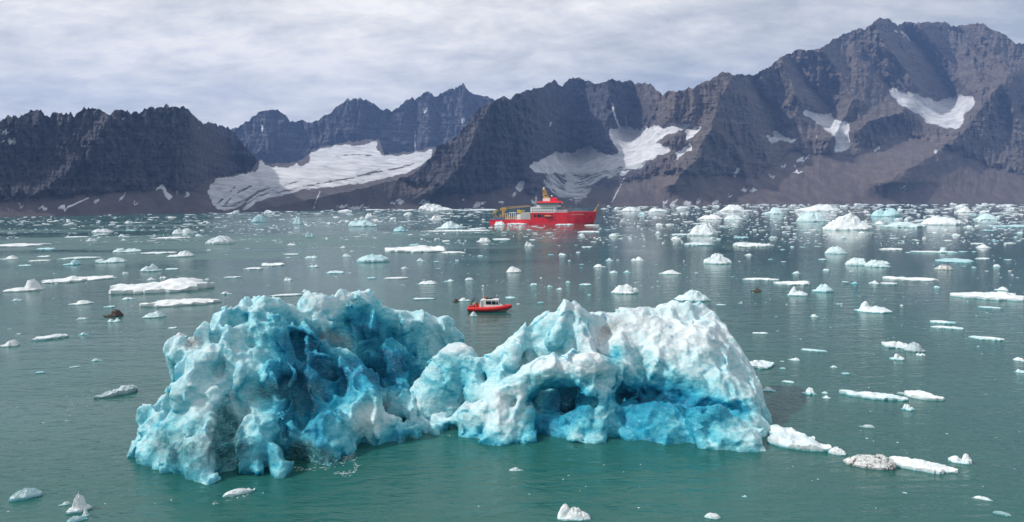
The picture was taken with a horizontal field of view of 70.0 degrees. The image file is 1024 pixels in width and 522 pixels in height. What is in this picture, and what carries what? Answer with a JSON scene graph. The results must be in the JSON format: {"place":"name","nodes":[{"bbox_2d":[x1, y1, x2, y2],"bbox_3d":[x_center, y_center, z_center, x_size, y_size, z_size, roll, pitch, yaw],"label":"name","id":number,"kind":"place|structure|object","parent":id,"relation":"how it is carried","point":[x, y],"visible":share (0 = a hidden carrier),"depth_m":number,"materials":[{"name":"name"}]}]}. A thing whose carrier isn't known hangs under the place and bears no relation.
{"place":"outdoors","nodes":[
{"label":"outdoors","id":0,"kind":"place"},
{"bbox_2d":[0,104,257,216],"bbox_3d":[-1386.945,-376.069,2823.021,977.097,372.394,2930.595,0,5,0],"label":"mountain slope","id":1,"kind":"structure","parent":0,"point":[166,159],"depth_m":1929.32,"materials":[{"name":"stone"}]},
{"bbox_2d":[183,139,435,212],"bbox_3d":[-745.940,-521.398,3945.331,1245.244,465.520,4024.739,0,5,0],"label":"glacier","id":2,"kind":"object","parent":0,"point":[328,170],"depth_m":2902.13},
{"bbox_2d":[231,83,494,163],"bbox_3d":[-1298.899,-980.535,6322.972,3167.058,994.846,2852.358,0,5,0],"label":"mountain ridge","id":3,"kind":"structure","parent":0,"point":[423,121],"depth_m":5553.91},
{"bbox_2d":[0,202,1023,521],"bbox_3d":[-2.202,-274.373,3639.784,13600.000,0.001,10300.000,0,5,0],"label":"water","id":4,"kind":"structure","parent":0,"point":[450,474],"depth_m":135.53,"materials":[{"name":"liquid"}]},
{"bbox_2d":[0,255,19,259],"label":"ice chunk","id":5,"kind":"object","parent":4,"relation":"on","point":[12,257],"visible":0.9,"depth_m":381.58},
{"bbox_2d":[0,339,20,346],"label":"ice chunk","id":6,"kind":"object","parent":4,"relation":"on","point":[13,342],"visible":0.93,"depth_m":147.65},
{"bbox_2d":[2,278,44,292],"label":"ice chunk","id":7,"kind":"object","parent":4,"relation":"on","point":[32,285],"visible":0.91,"depth_m":241.67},
{"bbox_2d":[9,487,42,501],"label":"ice chunk","id":8,"kind":"object","parent":4,"relation":"on","point":[26,494],"visible":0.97,"depth_m":71.09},
{"bbox_2d":[0,243,51,247],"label":"ice floe","id":9,"kind":"object","parent":4,"relation":"on","point":[21,245],"visible":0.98,"depth_m":492.62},
{"bbox_2d":[31,334,68,340],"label":"ice floe","id":10,"kind":"object","parent":4,"relation":"on","point":[50,337],"visible":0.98,"depth_m":155.04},
{"bbox_2d":[41,276,86,283],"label":"ice floe","id":11,"kind":"object","parent":4,"relation":"on","point":[70,279],"visible":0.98,"depth_m":267.23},
{"bbox_2d":[62,259,80,265],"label":"ice chunk","id":12,"kind":"object","parent":4,"relation":"on","point":[74,262],"visible":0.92,"depth_m":341.84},
{"bbox_2d":[67,516,87,521],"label":"ice chunk","id":13,"kind":"object","parent":4,"relation":"on","point":[76,518],"visible":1,"depth_m":66.01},
{"bbox_2d":[66,492,92,513],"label":"ice chunk","id":14,"kind":"object","parent":4,"relation":"on","point":[80,505],"visible":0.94,"depth_m":68.06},
{"bbox_2d":[57,257,101,259],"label":"ice floe","id":15,"kind":"object","parent":4,"relation":"on","point":[72,258],"visible":0.98,"depth_m":377.94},
{"bbox_2d":[67,300,93,304],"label":"ice chunk","id":16,"kind":"object","parent":4,"relation":"on","point":[82,302],"visible":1,"depth_m":208.25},
{"bbox_2d":[82,508,89,516],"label":"ice chunk","id":17,"kind":"object","parent":4,"relation":"on","point":[85,513],"visible":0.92,"depth_m":67.05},
{"bbox_2d":[79,275,116,280],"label":"ice floe","id":18,"kind":"object","parent":4,"relation":"on","point":[91,278],"visible":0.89,"depth_m":277.27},
{"bbox_2d":[92,229,113,231],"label":"ice chunk","id":19,"kind":"object","parent":4,"relation":"on","point":[102,230],"visible":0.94,"depth_m":731.90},
{"bbox_2d":[95,257,126,262],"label":"ice chunk","id":20,"kind":"object","parent":4,"relation":"on","point":[114,260],"visible":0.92,"depth_m":353.26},
{"bbox_2d":[103,309,122,316],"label":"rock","id":21,"kind":"object","parent":4,"relation":"on","point":[115,313],"visible":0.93,"depth_m":185.34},
{"bbox_2d":[94,385,137,398],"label":"ice floe","id":22,"kind":"object","parent":4,"relation":"on","point":[124,389],"visible":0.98,"depth_m":109.48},
{"bbox_2d":[112,248,141,252],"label":"ice chunk","id":23,"kind":"object","parent":4,"relation":"on","point":[119,250],"visible":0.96,"depth_m":428.16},
{"bbox_2d":[140,263,162,271],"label":"ice chunk","id":24,"kind":"object","parent":4,"relation":"on","point":[152,267],"visible":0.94,"depth_m":306.86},
{"bbox_2d":[142,311,166,317],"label":"ice chunk","id":25,"kind":"object","parent":4,"relation":"on","point":[156,314],"visible":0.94,"depth_m":183.29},
{"bbox_2d":[140,252,175,253],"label":"ice floe","id":26,"kind":"object","parent":4,"relation":"on","point":[157,252],"visible":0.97,"depth_m":413.10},
{"bbox_2d":[109,277,214,293],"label":"ice floe","id":27,"kind":"object","parent":4,"relation":"on","point":[172,285],"visible":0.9,"depth_m":237.76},
{"bbox_2d":[151,237,191,238],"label":"ice floe","id":28,"kind":"object","parent":4,"relation":"on","point":[171,237],"visible":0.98,"depth_m":583.92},
{"bbox_2d":[139,298,221,306],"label":"ice floe","id":29,"kind":"object","parent":4,"relation":"on","point":[176,302],"visible":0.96,"depth_m":204.65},
{"bbox_2d":[166,251,194,256],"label":"ice chunk","id":30,"kind":"object","parent":4,"relation":"on","point":[184,254],"visible":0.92,"depth_m":387.60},
{"bbox_2d":[172,228,193,233],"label":"ice chunk","id":31,"kind":"object","parent":4,"relation":"on","point":[183,231],"visible":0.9,"depth_m":667.79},
{"bbox_2d":[69,398,359,504],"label":"foam","id":32,"kind":"object","parent":4,"relation":"on","point":[303,468],"visible":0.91,"depth_m":78.94,"materials":[{"name":"grey"}]},
{"bbox_2d":[205,235,235,244],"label":"ice chunk","id":33,"kind":"object","parent":4,"relation":"on","point":[219,239],"visible":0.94,"depth_m":501.18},
{"bbox_2d":[222,488,254,497],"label":"ice floe","id":34,"kind":"object","parent":4,"relation":"on","point":[237,492],"visible":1,"depth_m":71.64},
{"bbox_2d":[251,215,265,222],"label":"iceberg","id":35,"kind":"object","parent":4,"relation":"on","point":[259,219],"visible":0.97,"depth_m":1027.87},
{"bbox_2d":[262,263,284,265],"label":"ice floe","id":36,"kind":"object","parent":4,"relation":"on","point":[272,264],"visible":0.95,"depth_m":329.31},
{"bbox_2d":[270,293,302,296],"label":"ice floe","id":37,"kind":"object","parent":4,"relation":"on","point":[294,294],"visible":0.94,"depth_m":223.28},
{"bbox_2d":[127,289,464,484],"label":"iceberg","id":38,"kind":"object","parent":4,"relation":"on","point":[258,384],"visible":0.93,"depth_m":86.05,"materials":[{"name":"ice"}]},
{"bbox_2d":[292,216,303,223],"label":"iceberg","id":39,"kind":"object","parent":4,"relation":"on","point":[298,220],"visible":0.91,"depth_m":940.73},
{"bbox_2d":[305,231,313,237],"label":"ice chunk","id":40,"kind":"object","parent":4,"relation":"on","point":[308,234],"visible":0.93,"depth_m":586.87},
{"bbox_2d":[326,271,343,273],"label":"ice floe","id":41,"kind":"object","parent":4,"relation":"on","point":[334,272],"visible":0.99,"depth_m":293.49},
{"bbox_2d":[348,220,377,226],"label":"ice chunk","id":42,"kind":"object","parent":4,"relation":"on","point":[362,223],"visible":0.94,"depth_m":824.37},
{"bbox_2d":[357,254,389,262],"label":"ice chunk","id":43,"kind":"object","parent":4,"relation":"on","point":[371,258],"visible":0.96,"depth_m":343.31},
{"bbox_2d":[384,277,408,278],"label":"ice floe","id":44,"kind":"object","parent":4,"relation":"on","point":[396,277],"visible":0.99,"depth_m":270.11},
{"bbox_2d":[393,226,407,231],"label":"ice chunk","id":45,"kind":"object","parent":4,"relation":"on","point":[399,229],"visible":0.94,"depth_m":686.15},
{"bbox_2d":[385,245,446,252],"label":"ice floe","id":46,"kind":"object","parent":4,"relation":"on","point":[418,249],"visible":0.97,"depth_m":414.76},
{"bbox_2d":[412,298,435,299],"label":"ice floe","id":47,"kind":"object","parent":4,"relation":"on","point":[423,298],"visible":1,"depth_m":212.28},
{"bbox_2d":[419,281,436,284],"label":"ice chunk","id":48,"kind":"object","parent":4,"relation":"on","point":[427,282],"visible":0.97,"depth_m":251.92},
{"bbox_2d":[418,203,452,210],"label":"iceberg","id":49,"kind":"object","parent":4,"relation":"on","point":[430,207],"visible":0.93,"depth_m":1975.44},
{"bbox_2d":[429,215,442,219],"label":"ice chunk","id":50,"kind":"object","parent":4,"relation":"on","point":[438,217],"visible":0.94,"depth_m":1091.28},
{"bbox_2d":[436,221,462,228],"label":"ice chunk","id":51,"kind":"object","parent":4,"relation":"on","point":[450,225],"visible":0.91,"depth_m":742.58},
{"bbox_2d":[441,251,465,253],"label":"ice floe","id":52,"kind":"object","parent":4,"relation":"on","point":[451,252],"visible":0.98,"depth_m":397.91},
{"bbox_2d":[421,230,490,231],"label":"ice floe","id":53,"kind":"object","parent":4,"relation":"on","point":[454,231],"visible":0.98,"depth_m":680.98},
{"bbox_2d":[461,209,496,210],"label":"ice floe","id":54,"kind":"object","parent":4,"relation":"on","point":[479,210],"visible":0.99,"depth_m":2044.63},
{"bbox_2d":[476,238,489,241],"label":"ice chunk","id":55,"kind":"object","parent":4,"relation":"on","point":[484,240],"visible":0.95,"depth_m":507.88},
{"bbox_2d":[467,285,511,311],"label":"rigid boat","id":56,"kind":"object","parent":4,"relation":"on","point":[487,304],"visible":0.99,"depth_m":187.30,"materials":[{"name":"red plastic"}]},
{"bbox_2d":[0,203,1023,511],"bbox_3d":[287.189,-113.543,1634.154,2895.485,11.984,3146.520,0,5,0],"label":"brash ice","id":57,"kind":"structure","parent":4,"relation":"on","point":[606,219],"depth_m":1043.70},
{"bbox_2d":[506,266,520,272],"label":"ice chunk","id":58,"kind":"object","parent":4,"relation":"on","point":[511,269],"visible":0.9,"depth_m":289.61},
{"bbox_2d":[490,187,598,223],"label":"research ship","id":59,"kind":"object","parent":4,"relation":"on","point":[542,209],"visible":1,"depth_m":877.96,"materials":[{"name":"red metal"}]},
{"bbox_2d":[557,503,590,520],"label":"ice chunk","id":60,"kind":"object","parent":4,"relation":"on","point":[566,513],"visible":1,"depth_m":65.58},
{"bbox_2d":[579,231,599,232],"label":"ice floe","id":61,"kind":"object","parent":4,"relation":"on","point":[589,231],"visible":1,"depth_m":636.89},
{"bbox_2d":[410,299,771,451],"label":"iceberg","id":62,"kind":"object","parent":4,"relation":"on","point":[672,372],"visible":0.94,"depth_m":92.74,"materials":[{"name":"ice"}]},
{"bbox_2d":[611,284,638,293],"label":"ice chunk","id":63,"kind":"object","parent":4,"relation":"on","point":[624,289],"visible":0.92,"depth_m":222.27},
{"bbox_2d":[620,207,640,210],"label":"ice chunk","id":64,"kind":"object","parent":4,"relation":"on","point":[630,209],"visible":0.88,"depth_m":1722.08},
{"bbox_2d":[648,208,669,211],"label":"ice chunk","id":65,"kind":"object","parent":4,"relation":"on","point":[656,210],"visible":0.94,"depth_m":1619.98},
{"bbox_2d":[659,270,681,273],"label":"ice chunk","id":66,"kind":"object","parent":4,"relation":"on","point":[670,272],"visible":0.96,"depth_m":278.62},
{"bbox_2d":[674,289,710,301],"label":"iceberg","id":67,"kind":"object","parent":4,"relation":"on","point":[693,295],"visible":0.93,"depth_m":205.06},
{"bbox_2d":[684,242,714,245],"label":"ice floe","id":68,"kind":"object","parent":4,"relation":"on","point":[697,243],"visible":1,"depth_m":453.96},
{"bbox_2d":[687,221,717,235],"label":"iceberg","id":69,"kind":"object","parent":4,"relation":"on","point":[704,229],"visible":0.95,"depth_m":564.21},
{"bbox_2d":[698,214,722,218],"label":"ice chunk","id":70,"kind":"object","parent":4,"relation":"on","point":[710,216],"visible":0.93,"depth_m":1009.49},
{"bbox_2d":[704,513,720,518],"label":"ice chunk","id":71,"kind":"object","parent":4,"relation":"on","point":[712,515],"visible":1,"depth_m":65.52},
{"bbox_2d":[703,253,731,263],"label":"iceberg","id":72,"kind":"object","parent":4,"relation":"on","point":[716,258],"visible":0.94,"depth_m":320.75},
{"bbox_2d":[724,214,744,219],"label":"iceberg","id":73,"kind":"object","parent":4,"relation":"on","point":[734,217],"visible":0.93,"depth_m":974.78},
{"bbox_2d":[718,204,752,211],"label":"ice chunk","id":74,"kind":"object","parent":4,"relation":"on","point":[733,208],"visible":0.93,"depth_m":1548.46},
{"bbox_2d":[733,242,773,246],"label":"ice floe","id":75,"kind":"object","parent":4,"relation":"on","point":[740,244],"visible":1,"depth_m":435.52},
{"bbox_2d":[742,278,778,280],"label":"ice floe","id":76,"kind":"object","parent":4,"relation":"on","point":[762,279],"visible":0.97,"depth_m":254.40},
{"bbox_2d":[750,360,774,369],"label":"ice floe","id":77,"kind":"object","parent":4,"relation":"on","point":[762,364],"visible":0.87,"depth_m":124.66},
{"bbox_2d":[763,386,775,391],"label":"ice chunk","id":78,"kind":"object","parent":4,"relation":"on","point":[768,389],"visible":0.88,"depth_m":108.66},
{"bbox_2d":[763,207,786,213],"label":"ice chunk","id":79,"kind":"object","parent":4,"relation":"on","point":[774,210],"visible":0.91,"depth_m":1310.11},
{"bbox_2d":[773,281,810,285],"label":"ice floe","id":80,"kind":"object","parent":4,"relation":"on","point":[803,283],"visible":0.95,"depth_m":242.38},
{"bbox_2d":[787,286,807,295],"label":"ice chunk","id":81,"kind":"object","parent":4,"relation":"on","point":[793,291],"visible":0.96,"depth_m":214.37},
{"bbox_2d":[767,424,831,451],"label":"ice floe","id":82,"kind":"object","parent":4,"relation":"on","point":[787,437],"visible":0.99,"depth_m":84.62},
{"bbox_2d":[801,387,816,394],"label":"ice chunk","id":83,"kind":"object","parent":4,"relation":"on","point":[809,391],"visible":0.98,"depth_m":106.66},
{"bbox_2d":[796,211,830,221],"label":"iceberg","id":84,"kind":"object","parent":4,"relation":"on","point":[810,216],"visible":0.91,"depth_m":865.02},
{"bbox_2d":[801,348,826,351],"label":"ice floe","id":85,"kind":"object","parent":4,"relation":"on","point":[811,350],"visible":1,"depth_m":136.51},
{"bbox_2d":[795,204,837,211],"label":"iceberg","id":86,"kind":"object","parent":4,"relation":"on","point":[822,208],"visible":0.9,"depth_m":1478.13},
{"bbox_2d":[812,284,833,292],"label":"ice chunk","id":87,"kind":"object","parent":4,"relation":"on","point":[826,288],"visible":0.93,"depth_m":221.96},
{"bbox_2d":[825,246,847,253],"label":"ice chunk","id":88,"kind":"object","parent":4,"relation":"on","point":[835,250],"visible":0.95,"depth_m":372.21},
{"bbox_2d":[828,446,846,455],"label":"ice chunk","id":89,"kind":"object","parent":4,"relation":"on","point":[836,450],"visible":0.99,"depth_m":81.57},
{"bbox_2d":[822,212,872,230],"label":"iceberg","id":90,"kind":"object","parent":4,"relation":"on","point":[850,221],"visible":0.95,"depth_m":636.95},
{"bbox_2d":[845,257,866,265],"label":"ice chunk","id":91,"kind":"object","parent":4,"relation":"on","point":[854,261],"visible":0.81,"depth_m":307.75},
{"bbox_2d":[843,454,895,470],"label":"ice chunk","id":92,"kind":"object","parent":4,"relation":"on","point":[879,462],"visible":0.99,"depth_m":77.46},
{"bbox_2d":[854,301,891,313],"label":"ice chunk","id":93,"kind":"object","parent":4,"relation":"on","point":[865,307],"visible":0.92,"depth_m":182.52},
{"bbox_2d":[839,389,908,400],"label":"ice floe","id":94,"kind":"object","parent":4,"relation":"on","point":[876,395],"visible":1,"depth_m":104.58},
{"bbox_2d":[864,259,890,266],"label":"ice chunk","id":95,"kind":"object","parent":4,"relation":"on","point":[874,263],"visible":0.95,"depth_m":300.33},
{"bbox_2d":[871,208,900,216],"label":"iceberg","id":96,"kind":"object","parent":4,"relation":"on","point":[891,212],"visible":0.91,"depth_m":1074.54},
{"bbox_2d":[880,248,902,249],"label":"ice floe","id":97,"kind":"object","parent":4,"relation":"on","point":[891,249],"visible":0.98,"depth_m":398.09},
{"bbox_2d":[881,341,906,348],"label":"ice floe","id":98,"kind":"object","parent":4,"relation":"on","point":[897,344],"visible":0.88,"depth_m":139.59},
{"bbox_2d":[890,353,904,359],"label":"ice chunk","id":99,"kind":"object","parent":4,"relation":"on","point":[896,356],"visible":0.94,"depth_m":128.93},
{"bbox_2d":[880,222,926,227],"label":"ice floe","id":100,"kind":"object","parent":4,"relation":"on","point":[904,224],"visible":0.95,"depth_m":689.76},
{"bbox_2d":[902,404,914,410],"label":"ice chunk","id":101,"kind":"object","parent":4,"relation":"on","point":[907,407],"visible":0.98,"depth_m":98.28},
{"bbox_2d":[882,276,937,280],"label":"ice floe","id":102,"kind":"object","parent":4,"relation":"on","point":[909,278],"visible":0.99,"depth_m":252.89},
{"bbox_2d":[903,341,925,351],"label":"ice chunk","id":103,"kind":"object","parent":4,"relation":"on","point":[913,346],"visible":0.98,"depth_m":135.54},
{"bbox_2d":[889,456,957,473],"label":"ice floe","id":104,"kind":"object","parent":4,"relation":"on","point":[914,464],"visible":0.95,"depth_m":76.75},
{"bbox_2d":[904,390,944,400],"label":"ice floe","id":105,"kind":"object","parent":4,"relation":"on","point":[920,394],"visible":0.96,"depth_m":103.89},
{"bbox_2d":[910,251,946,252],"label":"ice floe","id":106,"kind":"object","parent":4,"relation":"on","point":[929,251],"visible":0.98,"depth_m":374.76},
{"bbox_2d":[917,216,965,224],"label":"iceberg","id":107,"kind":"object","parent":4,"relation":"on","point":[935,220],"visible":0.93,"depth_m":738.22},
{"bbox_2d":[930,320,956,323],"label":"ice floe","id":108,"kind":"object","parent":4,"relation":"on","point":[941,321],"visible":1,"depth_m":165.83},
{"bbox_2d":[934,265,952,269],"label":"ice chunk","id":109,"kind":"object","parent":4,"relation":"on","point":[943,267],"visible":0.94,"depth_m":286.62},
{"bbox_2d":[931,326,964,329],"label":"ice floe","id":110,"kind":"object","parent":4,"relation":"on","point":[952,327],"visible":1,"depth_m":158.85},
{"bbox_2d":[935,258,974,262],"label":"ice floe","id":111,"kind":"object","parent":4,"relation":"on","point":[955,260],"visible":0.98,"depth_m":321.79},
{"bbox_2d":[948,453,971,464],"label":"ice chunk","id":112,"kind":"object","parent":4,"relation":"on","point":[966,459],"visible":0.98,"depth_m":78.65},
{"bbox_2d":[954,206,973,211],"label":"ice chunk","id":113,"kind":"object","parent":4,"relation":"on","point":[964,209],"visible":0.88,"depth_m":1319.60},
{"bbox_2d":[972,496,992,500],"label":"ice chunk","id":114,"kind":"object","parent":4,"relation":"on","point":[982,498],"visible":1,"depth_m":69.18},
{"bbox_2d":[968,336,1004,340],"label":"ice floe","id":115,"kind":"object","parent":4,"relation":"on","point":[987,338],"visible":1,"depth_m":146.55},
{"bbox_2d":[973,213,999,219],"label":"ice chunk","id":116,"kind":"object","parent":4,"relation":"on","point":[984,216],"visible":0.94,"depth_m":890.80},
{"bbox_2d":[950,291,1023,301],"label":"ice floe","id":117,"kind":"object","parent":4,"relation":"on","point":[1001,296],"visible":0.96,"depth_m":204.99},
{"bbox_2d":[978,306,1003,308],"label":"ice floe","id":118,"kind":"object","parent":4,"relation":"on","point":[990,307],"visible":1,"depth_m":187.38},
{"bbox_2d":[993,511,1010,516],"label":"ice floe","id":119,"kind":"object","parent":4,"relation":"on","point":[1001,513],"visible":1,"depth_m":65.80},
{"bbox_2d":[1000,225,1023,226],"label":"ice floe","id":120,"kind":"object","parent":4,"relation":"on","point":[1012,226],"visible":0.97,"depth_m":680.88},
{"bbox_2d":[0,0,1023,129],"label":"sky","id":121,"kind":"structure","parent":0,"point":[227,62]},
{"bbox_2d":[245,17,1023,211],"bbox_3d":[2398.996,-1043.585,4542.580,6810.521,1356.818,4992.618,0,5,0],"label":"mountain range","id":122,"kind":"structure","parent":0,"point":[881,110],"depth_m":3761.18,"materials":[{"name":"stone"}]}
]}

